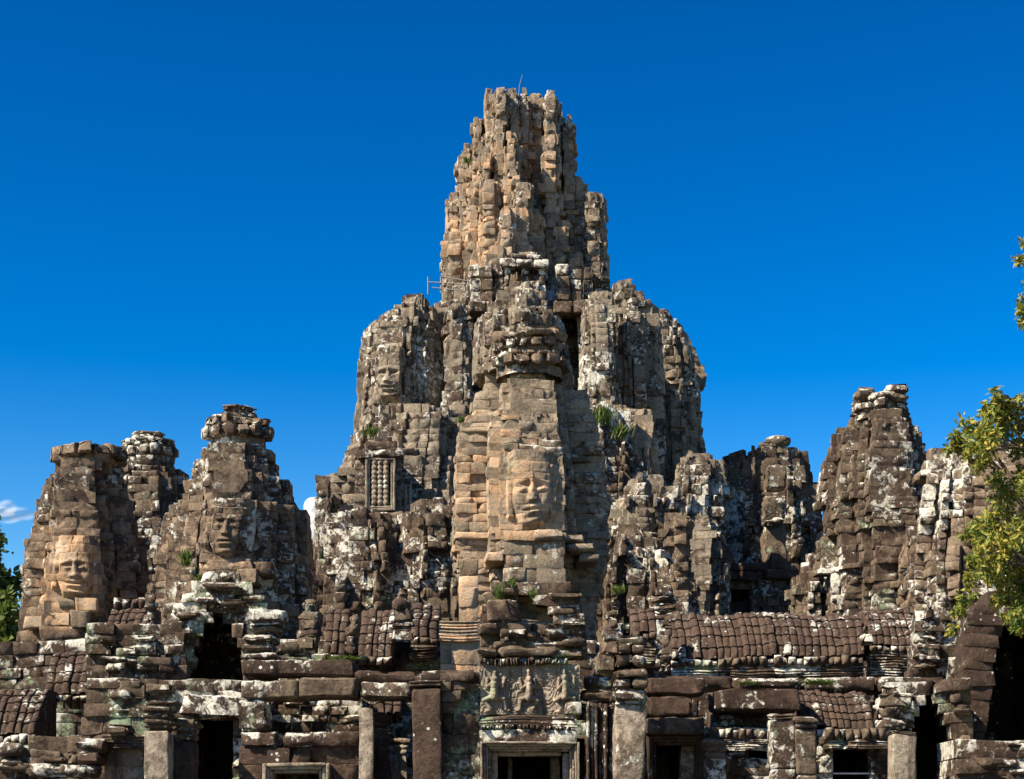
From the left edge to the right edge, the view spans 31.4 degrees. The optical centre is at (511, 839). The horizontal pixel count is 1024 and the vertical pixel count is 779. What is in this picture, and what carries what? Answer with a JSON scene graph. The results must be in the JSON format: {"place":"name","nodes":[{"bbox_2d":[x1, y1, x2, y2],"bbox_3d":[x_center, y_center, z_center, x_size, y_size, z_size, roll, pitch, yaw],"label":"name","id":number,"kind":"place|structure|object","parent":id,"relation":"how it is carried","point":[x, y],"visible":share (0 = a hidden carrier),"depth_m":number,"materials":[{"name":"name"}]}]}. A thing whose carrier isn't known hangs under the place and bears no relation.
{"place":"outdoors","nodes":[
{"label":"outdoors","id":0,"kind":"place"},
{"bbox_2d":[107,608,160,646],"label":"tiled roof","id":1,"kind":"structure","parent":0,"point":[130,616],"depth_m":50.89,"materials":[{"name":"stone"}]},
{"bbox_2d":[114,597,145,610],"bbox_3d":[-10.758,-6.645,51.482,0.919,0.388,0.644,0,0,0],"label":"roof crest","id":2,"kind":"object","parent":1,"relation":"on","point":[125,604],"visible":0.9,"depth_m":51.28,"materials":[{"name":"brown stone"}]},
{"bbox_2d":[144,583,158,624],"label":"finial","id":3,"kind":"object","parent":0,"point":[150,605],"visible":0.73,"depth_m":48.50,"materials":[{"name":"stone"}]},
{"bbox_2d":[142,706,177,778],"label":"pillar","id":4,"kind":"structure","parent":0,"point":[159,721],"depth_m":40.63,"materials":[{"name":"beige stone"}]},
{"bbox_2d":[173,718,202,778],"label":"pillar","id":5,"kind":"structure","parent":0,"point":[186,754],"depth_m":41.21,"materials":[{"name":"grey stone"}]},
{"bbox_2d":[297,599,322,650],"bbox_3d":[-5.578,-5.930,50.122,0.723,1.425,0.662,0,0,0],"label":"finial","id":6,"kind":"object","parent":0,"point":[309,633],"visible":1,"depth_m":49.94,"materials":[{"name":"stone"}]},
{"bbox_2d":[344,614,360,654],"bbox_3d":[-4.383,-5.643,50.077,0.460,1.113,0.435,0,0,0],"label":"finial","id":7,"kind":"object","parent":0,"point":[351,634],"visible":1,"depth_m":49.95,"materials":[{"name":"stone"}]},
{"bbox_2d":[359,708,373,778],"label":"pillar","id":8,"kind":"structure","parent":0,"point":[366,743],"depth_m":41.41,"materials":[{"name":"beige stone"}]},
{"bbox_2d":[391,584,414,642],"bbox_3d":[-3.010,-6.225,50.155,0.686,1.609,0.605,0,0,0],"label":"finial","id":9,"kind":"object","parent":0,"point":[402,611],"visible":1,"depth_m":49.96,"materials":[{"name":"stone"}]},
{"bbox_2d":[439,621,479,681],"bbox_3d":[-1.457,-5.263,50.992,1.157,1.694,1.081,0,0,0],"label":"pilaster","id":10,"kind":"object","parent":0,"point":[459,643],"visible":0.81,"depth_m":50.62,"materials":[{"name":"beige stone"}]},
{"bbox_2d":[0,0,1023,608],"label":"sky","id":11,"kind":"structure","parent":0,"point":[206,205],"materials":[{"name":"blue"}]},
{"bbox_2d":[603,594,623,639],"bbox_3d":[2.685,-5.843,48.131,0.600,1.355,0.562,0,0,0],"label":"finial","id":12,"kind":"object","parent":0,"point":[612,632],"visible":0.91,"depth_m":48.00,"materials":[{"name":"stone"}]},
{"bbox_2d":[611,584,625,594],"bbox_3d":[2.796,-6.625,47.897,0.418,0.317,0.654,0,0,14],"label":"grass tuft","id":13,"kind":"object","parent":12,"relation":"on","point":[619,590],"visible":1,"depth_m":47.89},
{"bbox_2d":[594,636,648,778],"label":"pillar","id":14,"kind":"structure","parent":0,"point":[628,697],"depth_m":39.98,"materials":[{"name":"beige stone"}]},
{"bbox_2d":[629,607,656,667],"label":"tiled roof","id":15,"kind":"structure","parent":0,"point":[642,621],"depth_m":49.09,"materials":[{"name":"stone"}]},
{"bbox_2d":[649,586,678,621],"bbox_3d":[4.283,-6.625,51.227,0.778,1.086,0.684,0,0,-10],"label":"finial","id":16,"kind":"object","parent":15,"relation":"on","point":[665,598],"visible":0.87,"depth_m":51.05,"materials":[{"name":"stone"}]},
{"bbox_2d":[662,611,864,678],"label":"tiled roof","id":17,"kind":"structure","parent":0,"point":[779,645],"depth_m":47.15,"materials":[{"name":"stone"}]},
{"bbox_2d":[658,619,672,672],"bbox_3d":[3.939,-4.978,46.710,0.364,1.382,0.379,0,0,0],"label":"finial","id":18,"kind":"object","parent":17,"relation":"attached to","point":[665,641],"visible":1,"depth_m":46.60,"materials":[{"name":"stone"}]},
{"bbox_2d":[859,613,873,645],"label":"finial","id":19,"kind":"object","parent":17,"relation":"attached to","point":[866,639],"visible":1,"depth_m":46.62,"materials":[{"name":"stone"}]},
{"bbox_2d":[767,713,795,778],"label":"pillar","id":20,"kind":"structure","parent":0,"point":[781,748],"depth_m":40.99,"materials":[{"name":"stone"}]},
{"bbox_2d":[886,730,916,778],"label":"pillar","id":21,"kind":"structure","parent":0,"point":[901,754],"depth_m":41.21,"materials":[{"name":"beige stone"}]},
{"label":"terrace","id":22,"kind":"structure","parent":0,"visible":0},
{"bbox_2d":[16,440,150,641],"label":"face tower","id":23,"kind":"structure","parent":22,"relation":"on","point":[85,555],"depth_m":58.79,"materials":[{"name":"brown stone"}]},
{"bbox_2d":[0,622,246,778],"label":"front wall","id":24,"kind":"structure","parent":22,"relation":"on","point":[133,673],"depth_m":43.04,"materials":[{"name":"stone"}]},
{"bbox_2d":[0,689,56,744],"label":"tiled roof","id":25,"kind":"structure","parent":24,"relation":"on","point":[25,714],"depth_m":44.54,"materials":[{"name":"stone"}]},
{"bbox_2d":[25,763,101,778],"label":"stone block","id":26,"kind":"structure","parent":24,"relation":"on","point":[43,770],"depth_m":41.44,"materials":[{"name":"stone"}]},
{"bbox_2d":[78,753,106,764],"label":"stone block","id":27,"kind":"structure","parent":26,"relation":"on","point":[92,758],"depth_m":41.69,"materials":[{"name":"stone"}]},
{"bbox_2d":[76,738,112,754],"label":"stone block","id":28,"kind":"structure","parent":27,"relation":"on","point":[89,745],"depth_m":41.85,"materials":[{"name":"stone"}]},
{"bbox_2d":[45,651,86,709],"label":"tiled roof","id":29,"kind":"structure","parent":24,"relation":"on","point":[66,678],"depth_m":46.33,"materials":[{"name":"stone"}]},
{"bbox_2d":[100,733,143,749],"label":"cornice","id":30,"kind":"structure","parent":24,"relation":"attached to","point":[132,741],"depth_m":42.18,"materials":[{"name":"stone"}]},
{"bbox_2d":[105,724,134,735],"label":"stone block","id":31,"kind":"structure","parent":30,"relation":"on","point":[117,729],"depth_m":42.00,"materials":[{"name":"stone"}]},
{"bbox_2d":[167,572,288,717],"bbox_3d":[-7.105,-4.741,45.983,3.123,3.786,7.052,0,0,0],"label":"arched porch","id":32,"kind":"object","parent":24,"relation":"on","point":[232,623],"visible":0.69,"depth_m":44.88,"materials":[{"name":"stone"}]},
{"bbox_2d":[246,660,358,678],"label":"stone beam","id":33,"kind":"structure","parent":32,"relation":"attached to","point":[278,669],"depth_m":44.05,"materials":[{"name":"stone"}]},
{"bbox_2d":[314,654,367,660],"bbox_3d":[-4.636,-4.950,49.428,1.540,0.192,0.612,0,0,12],"label":"grass tuft","id":34,"kind":"object","parent":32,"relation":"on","point":[346,657],"visible":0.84,"depth_m":49.38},
{"bbox_2d":[121,430,188,583],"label":"lotus tower","id":35,"kind":"structure","parent":22,"relation":"on","point":[153,477],"depth_m":66.87,"materials":[{"name":"stone"}]},
{"bbox_2d":[152,404,322,639],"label":"face tower","id":36,"kind":"structure","parent":22,"relation":"on","point":[235,509],"depth_m":55.93,"materials":[{"name":"brown stone"}]},
{"bbox_2d":[175,548,191,566],"bbox_3d":[-9.893,-8.545,54.933,0.504,0.570,0.663,0,0,0],"label":"grass tuft","id":37,"kind":"object","parent":36,"relation":"on","point":[185,558],"visible":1,"depth_m":54.87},
{"bbox_2d":[190,573,202,580],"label":"grass tuft","id":38,"kind":"object","parent":36,"relation":"attached to","point":[199,576],"visible":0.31,"depth_m":53.86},
{"bbox_2d":[238,746,358,778],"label":"front wall","id":39,"kind":"structure","parent":22,"relation":"on","point":[341,762],"depth_m":42.09,"materials":[{"name":"brown stone"}]},
{"bbox_2d":[241,732,283,747],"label":"stone beam","id":40,"kind":"structure","parent":39,"relation":"on","point":[261,739],"depth_m":42.02,"materials":[{"name":"stone"}]},
{"bbox_2d":[239,700,271,732],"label":"stone block","id":41,"kind":"structure","parent":40,"relation":"on","point":[255,715],"depth_m":42.05,"materials":[{"name":"stone"}]},
{"bbox_2d":[241,677,360,702],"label":"stone beam","id":42,"kind":"structure","parent":41,"relation":"on","point":[311,689],"depth_m":42.02,"materials":[{"name":"stone"}]},
{"bbox_2d":[283,731,358,748],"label":"stone beam","id":43,"kind":"structure","parent":39,"relation":"on","point":[314,739],"depth_m":41.95,"materials":[{"name":"stone"}]},
{"bbox_2d":[268,697,362,778],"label":"back wall","id":44,"kind":"structure","parent":22,"relation":"on","point":[342,715],"depth_m":43.89,"materials":[{"name":"stone"}]},
{"bbox_2d":[314,475,336,527],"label":"ruined pilaster","id":45,"kind":"object","parent":22,"relation":"on","point":[324,502],"visible":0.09,"depth_m":74.70,"materials":[{"name":"stone"}]},
{"bbox_2d":[313,507,400,639],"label":"ruined porch","id":46,"kind":"object","parent":22,"relation":"on","point":[355,551],"visible":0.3,"depth_m":67.41,"materials":[{"name":"stone"}]},
{"bbox_2d":[331,441,422,517],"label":"window","id":47,"kind":"structure","parent":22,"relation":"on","point":[356,486],"depth_m":73.99,"materials":[{"name":"grey stone"}]},
{"bbox_2d":[365,458,395,511],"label":"window frame","id":48,"kind":"structure","parent":47,"relation":"in","point":[382,464],"depth_m":73.66,"materials":[{"name":"beige stone"}]},
{"bbox_2d":[404,484,406,511],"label":"stone post","id":49,"kind":"object","parent":47,"relation":"on","point":[405,497],"visible":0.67,"depth_m":74.56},
{"bbox_2d":[409,484,411,510],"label":"stone post","id":50,"kind":"object","parent":47,"relation":"on","point":[410,493],"visible":0.67,"depth_m":74.55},
{"bbox_2d":[373,714,393,778],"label":"pillar","id":51,"kind":"structure","parent":22,"relation":"on","point":[382,752],"depth_m":43.39,"materials":[{"name":"brown stone"}]},
{"bbox_2d":[360,692,412,778],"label":"back wall","id":52,"kind":"structure","parent":22,"relation":"on","point":[401,726],"depth_m":46.52,"materials":[{"name":"stone"}]},
{"bbox_2d":[375,701,402,722],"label":"tiled roof","id":53,"kind":"structure","parent":52,"relation":"on","point":[387,707],"depth_m":46.06,"materials":[{"name":"stone"}]},
{"bbox_2d":[391,738,410,778],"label":"pillar","id":54,"kind":"structure","parent":22,"relation":"on","point":[399,765],"depth_m":44.39,"materials":[{"name":"beige stone"}]},
{"bbox_2d":[393,497,458,629],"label":"ruined porch","id":55,"kind":"object","parent":22,"relation":"on","point":[423,562],"visible":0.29,"depth_m":66.72,"materials":[{"name":"stone"}]},
{"bbox_2d":[409,680,442,778],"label":"pillar","id":56,"kind":"structure","parent":22,"relation":"on","point":[427,753],"depth_m":41.20,"materials":[{"name":"brown stone"}]},
{"bbox_2d":[361,682,411,701],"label":"stone beam","id":57,"kind":"structure","parent":56,"relation":"on","point":[385,692],"depth_m":42.11,"materials":[{"name":"stone"}]},
{"bbox_2d":[354,670,414,683],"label":"stone beam","id":58,"kind":"structure","parent":57,"relation":"on","point":[382,677],"depth_m":42.61,"materials":[{"name":"stone"}]},
{"bbox_2d":[0,622,879,778],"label":"gallery wall","id":59,"kind":"structure","parent":22,"relation":"on","point":[24,665],"depth_m":52.98,"materials":[{"name":"stone"}]},
{"bbox_2d":[322,609,350,659],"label":"tiled roof","id":60,"kind":"structure","parent":59,"relation":"on","point":[338,622],"depth_m":51.39,"materials":[{"name":"stone"}]},
{"bbox_2d":[358,608,396,665],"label":"tiled roof","id":61,"kind":"structure","parent":59,"relation":"on","point":[377,629],"depth_m":51.26,"materials":[{"name":"stone"}]},
{"bbox_2d":[409,603,441,660],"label":"tiled roof","id":62,"kind":"structure","parent":59,"relation":"on","point":[426,620],"depth_m":52.08,"materials":[{"name":"stone"}]},
{"bbox_2d":[440,673,480,778],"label":"pilaster","id":63,"kind":"object","parent":22,"relation":"on","point":[460,698],"visible":1,"depth_m":41.60,"materials":[{"name":"stone"}]},
{"bbox_2d":[415,670,479,683],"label":"stone beam","id":64,"kind":"structure","parent":63,"relation":"on","point":[435,675],"depth_m":42.47,"materials":[{"name":"stone"}]},
{"bbox_2d":[313,87,706,537],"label":"central tower","id":65,"kind":"structure","parent":22,"relation":"on","point":[526,205],"depth_m":82.31,"materials":[{"name":"stone"}]},
{"bbox_2d":[361,425,380,436],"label":"grass tuft","id":66,"kind":"object","parent":65,"relation":"on","point":[370,432],"visible":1,"depth_m":76.91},
{"bbox_2d":[427,276,468,297],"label":"wooden railing","id":67,"kind":"object","parent":65,"relation":"on","point":[440,282],"visible":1,"depth_m":80.44,"materials":[{"name":"grey wood"}]},
{"bbox_2d":[456,415,466,423],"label":"grass tuft","id":68,"kind":"object","parent":65,"relation":"on","point":[461,419],"visible":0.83,"depth_m":76.91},
{"bbox_2d":[459,156,471,164],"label":"grass tuft","id":69,"kind":"object","parent":65,"relation":"on","point":[466,159],"visible":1,"depth_m":86.40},
{"bbox_2d":[591,402,617,426],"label":"grass tuft","id":70,"kind":"object","parent":65,"relation":"on","point":[603,416],"visible":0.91,"depth_m":76.38,"materials":[{"name":"plant"}]},
{"bbox_2d":[609,419,635,440],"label":"grass tuft","id":71,"kind":"object","parent":65,"relation":"on","point":[619,431],"visible":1,"depth_m":76.41,"materials":[{"name":"green plant"}]},
{"bbox_2d":[450,281,612,655],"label":"face tower","id":72,"kind":"structure","parent":22,"relation":"on","point":[531,500],"depth_m":58.51,"materials":[{"name":"stone"}]},
{"bbox_2d":[459,559,478,620],"bbox_3d":[-1.340,-7.400,56.643,0.614,2.526,1.040,0,0,0],"label":"pilaster","id":73,"kind":"object","parent":72,"relation":"attached to","point":[468,590],"visible":0.71,"depth_m":56.19,"materials":[{"name":"stone"}]},
{"bbox_2d":[477,582,586,778],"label":"doorway","id":74,"kind":"structure","parent":22,"relation":"on","point":[545,744],"depth_m":41.64,"materials":[{"name":"stone"}]},
{"bbox_2d":[493,582,504,599],"bbox_3d":[-0.298,-5.650,41.202,0.282,0.418,0.549,0,0,0],"label":"grass tuft","id":75,"kind":"object","parent":74,"relation":"on","point":[499,593],"visible":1,"depth_m":41.19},
{"bbox_2d":[507,577,516,588],"bbox_3d":[-0.002,-5.847,41.350,0.246,0.246,0.612,0,0,0],"label":"grass tuft","id":76,"kind":"object","parent":74,"relation":"on","point":[512,584],"visible":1,"depth_m":41.27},
{"bbox_2d":[527,587,537,598],"bbox_3d":[0.477,-5.591,41.207,0.237,0.268,0.591,0,0,15],"label":"grass tuft","id":77,"kind":"object","parent":74,"relation":"on","point":[532,592],"visible":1,"depth_m":41.16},
{"bbox_2d":[565,702,581,715],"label":"corner block","id":78,"kind":"structure","parent":74,"relation":"on","point":[573,708],"depth_m":41.32,"materials":[{"name":"stone"}]},
{"bbox_2d":[576,676,613,778],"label":"colonette","id":79,"kind":"object","parent":22,"relation":"on","point":[598,733],"visible":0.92,"depth_m":41.45,"materials":[{"name":"brown stone"}]},
{"bbox_2d":[596,524,676,641],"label":"ruined porch","id":80,"kind":"object","parent":22,"relation":"on","point":[640,562],"visible":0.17,"depth_m":65.87,"materials":[{"name":"stone"}]},
{"bbox_2d":[607,472,700,613],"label":"ruined turret","id":81,"kind":"object","parent":22,"relation":"on","point":[645,504],"visible":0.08,"depth_m":72.25,"materials":[{"name":"grey stone"}]},
{"bbox_2d":[644,735,705,778],"bbox_3d":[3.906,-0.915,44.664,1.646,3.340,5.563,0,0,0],"label":"door frame","id":82,"kind":"object","parent":22,"relation":"on","point":[674,757],"visible":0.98,"depth_m":42.49,"materials":[{"name":"brown stone"}]},
{"bbox_2d":[646,717,703,735],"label":"stone beam","id":83,"kind":"structure","parent":82,"relation":"on","point":[680,726],"depth_m":41.52,"materials":[{"name":"stone"}]},
{"bbox_2d":[645,696,691,717],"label":"stone beam","id":84,"kind":"structure","parent":83,"relation":"on","point":[667,706],"depth_m":41.78,"materials":[{"name":"stone"}]},
{"bbox_2d":[644,678,704,697],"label":"stone beam","id":85,"kind":"structure","parent":84,"relation":"on","point":[678,687],"depth_m":42.07,"materials":[{"name":"stone"}]},
{"bbox_2d":[658,513,700,715],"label":"ruined pillar","id":86,"kind":"structure","parent":22,"relation":"on","point":[677,530],"depth_m":70.63,"materials":[{"name":"brown stone"}]},
{"bbox_2d":[674,450,734,725],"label":"ruined turret","id":87,"kind":"object","parent":22,"relation":"on","point":[706,492],"visible":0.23,"depth_m":77.86,"materials":[{"name":"grey stone"}]},
{"bbox_2d":[701,738,727,778],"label":"pillar","id":88,"kind":"structure","parent":22,"relation":"on","point":[715,760],"depth_m":41.40,"materials":[{"name":"stone"}]},
{"bbox_2d":[729,551,799,613],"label":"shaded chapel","id":89,"kind":"structure","parent":22,"relation":"on","point":[763,585],"depth_m":81.77,"materials":[{"name":"stone"}]},
{"bbox_2d":[729,585,753,612],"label":"window frame","id":90,"kind":"structure","parent":89,"relation":"in","point":[750,589],"depth_m":81.80,"materials":[{"name":"brown stone"}]},
{"bbox_2d":[722,435,823,601],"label":"ruined tower","id":91,"kind":"structure","parent":22,"relation":"on","point":[769,507],"depth_m":84.55,"materials":[{"name":"stone"}]},
{"bbox_2d":[689,727,892,778],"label":"front wall","id":92,"kind":"structure","parent":22,"relation":"on","point":[863,750],"depth_m":42.42,"materials":[{"name":"stone"}]},
{"bbox_2d":[706,709,766,728],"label":"tiled roof","id":93,"kind":"structure","parent":92,"relation":"on","point":[750,720],"depth_m":43.01,"materials":[{"name":"stone"}]},
{"bbox_2d":[708,688,800,713],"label":"stone beam","id":94,"kind":"structure","parent":93,"relation":"on","point":[754,701],"depth_m":42.06,"materials":[{"name":"stone"}]},
{"bbox_2d":[793,689,873,729],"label":"tiled roof","id":95,"kind":"structure","parent":92,"relation":"on","point":[851,710],"depth_m":42.97,"materials":[{"name":"stone"}]},
{"bbox_2d":[666,676,802,692],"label":"stone beam","id":96,"kind":"structure","parent":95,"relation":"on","point":[714,684],"depth_m":44.62,"materials":[{"name":"stone"}]},
{"bbox_2d":[723,680,761,684],"bbox_3d":[5.608,-3.825,44.261,0.955,0.121,0.608,0,0,0],"label":"grass tuft","id":97,"kind":"object","parent":96,"relation":"on","point":[746,682],"visible":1,"depth_m":44.21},
{"bbox_2d":[799,677,942,694],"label":"stone beam","id":98,"kind":"structure","parent":95,"relation":"on","point":[869,685],"depth_m":44.65,"materials":[{"name":"stone"}]},
{"bbox_2d":[788,678,849,685],"bbox_3d":[7.470,-3.853,44.233,1.580,0.188,0.617,0,0,0],"label":"grass tuft","id":99,"kind":"object","parent":98,"relation":"on","point":[821,681],"visible":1,"depth_m":44.19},
{"bbox_2d":[904,610,960,678],"bbox_3d":[10.850,-4.927,46.601,1.475,1.746,1.305,0,0,0],"label":"gallery corner","id":100,"kind":"object","parent":98,"relation":"on","point":[944,668],"visible":0.62,"depth_m":46.18,"materials":[{"name":"stone"}]},
{"bbox_2d":[856,607,911,677],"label":"tiled roof","id":101,"kind":"structure","parent":100,"relation":"on","point":[885,655],"depth_m":47.52,"materials":[{"name":"stone"}]},
{"bbox_2d":[915,609,939,668],"bbox_3d":[10.508,-5.080,46.210,0.661,1.519,0.637,0,0,8],"label":"finial","id":102,"kind":"object","parent":100,"relation":"on","point":[927,619],"visible":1,"depth_m":46.01,"materials":[{"name":"stone"}]},
{"bbox_2d":[873,686,905,730],"bbox_3d":[8.830,-3.053,42.623,0.723,1.090,0.686,0,0,0],"label":"finial","id":103,"kind":"object","parent":92,"relation":"on","point":[892,704],"visible":0.94,"depth_m":42.39,"materials":[{"name":"stone"}]},
{"bbox_2d":[791,716,818,778],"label":"pillar","id":104,"kind":"structure","parent":22,"relation":"on","point":[805,743],"depth_m":40.79,"materials":[{"name":"stone"}]},
{"bbox_2d":[784,553,827,616],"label":"ruined wall","id":105,"kind":"structure","parent":22,"relation":"on","point":[806,594],"depth_m":71.12,"materials":[{"name":"stone"}]},
{"bbox_2d":[812,384,926,616],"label":"crowned tower","id":106,"kind":"structure","parent":22,"relation":"on","point":[868,495],"depth_m":64.83,"materials":[{"name":"stone"}]},
{"bbox_2d":[870,678,973,778],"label":"ragged arch","id":107,"kind":"structure","parent":22,"relation":"on","point":[933,713],"depth_m":43.02,"materials":[{"name":"stone"}]},
{"bbox_2d":[896,439,1023,620],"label":"corner tower","id":108,"kind":"structure","parent":22,"relation":"on","point":[934,552],"depth_m":60.56,"materials":[{"name":"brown stone"}]},
{"bbox_2d":[935,591,1023,778],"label":"great arch","id":109,"kind":"structure","parent":22,"relation":"on","point":[989,658],"depth_m":44.49,"materials":[{"name":"brown stone"}]},
{"label":"ground","id":110,"kind":"structure","parent":0,"visible":0},
{"bbox_2d":[0,591,18,641],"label":"broad tree","id":111,"kind":"object","parent":110,"relation":"on","point":[9,620],"visible":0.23,"depth_m":83.39,"materials":[{"name":"green plant"}]},
{"bbox_2d":[0,515,21,635],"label":"broad tree","id":112,"kind":"object","parent":110,"relation":"on","point":[10,587],"visible":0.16,"depth_m":92.18,"materials":[{"name":"green plant"}]},
{"bbox_2d":[941,236,1023,638],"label":"leafy tree","id":113,"kind":"object","parent":110,"relation":"on","point":[986,530],"visible":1,"depth_m":32.83,"materials":[{"name":"green plant"}]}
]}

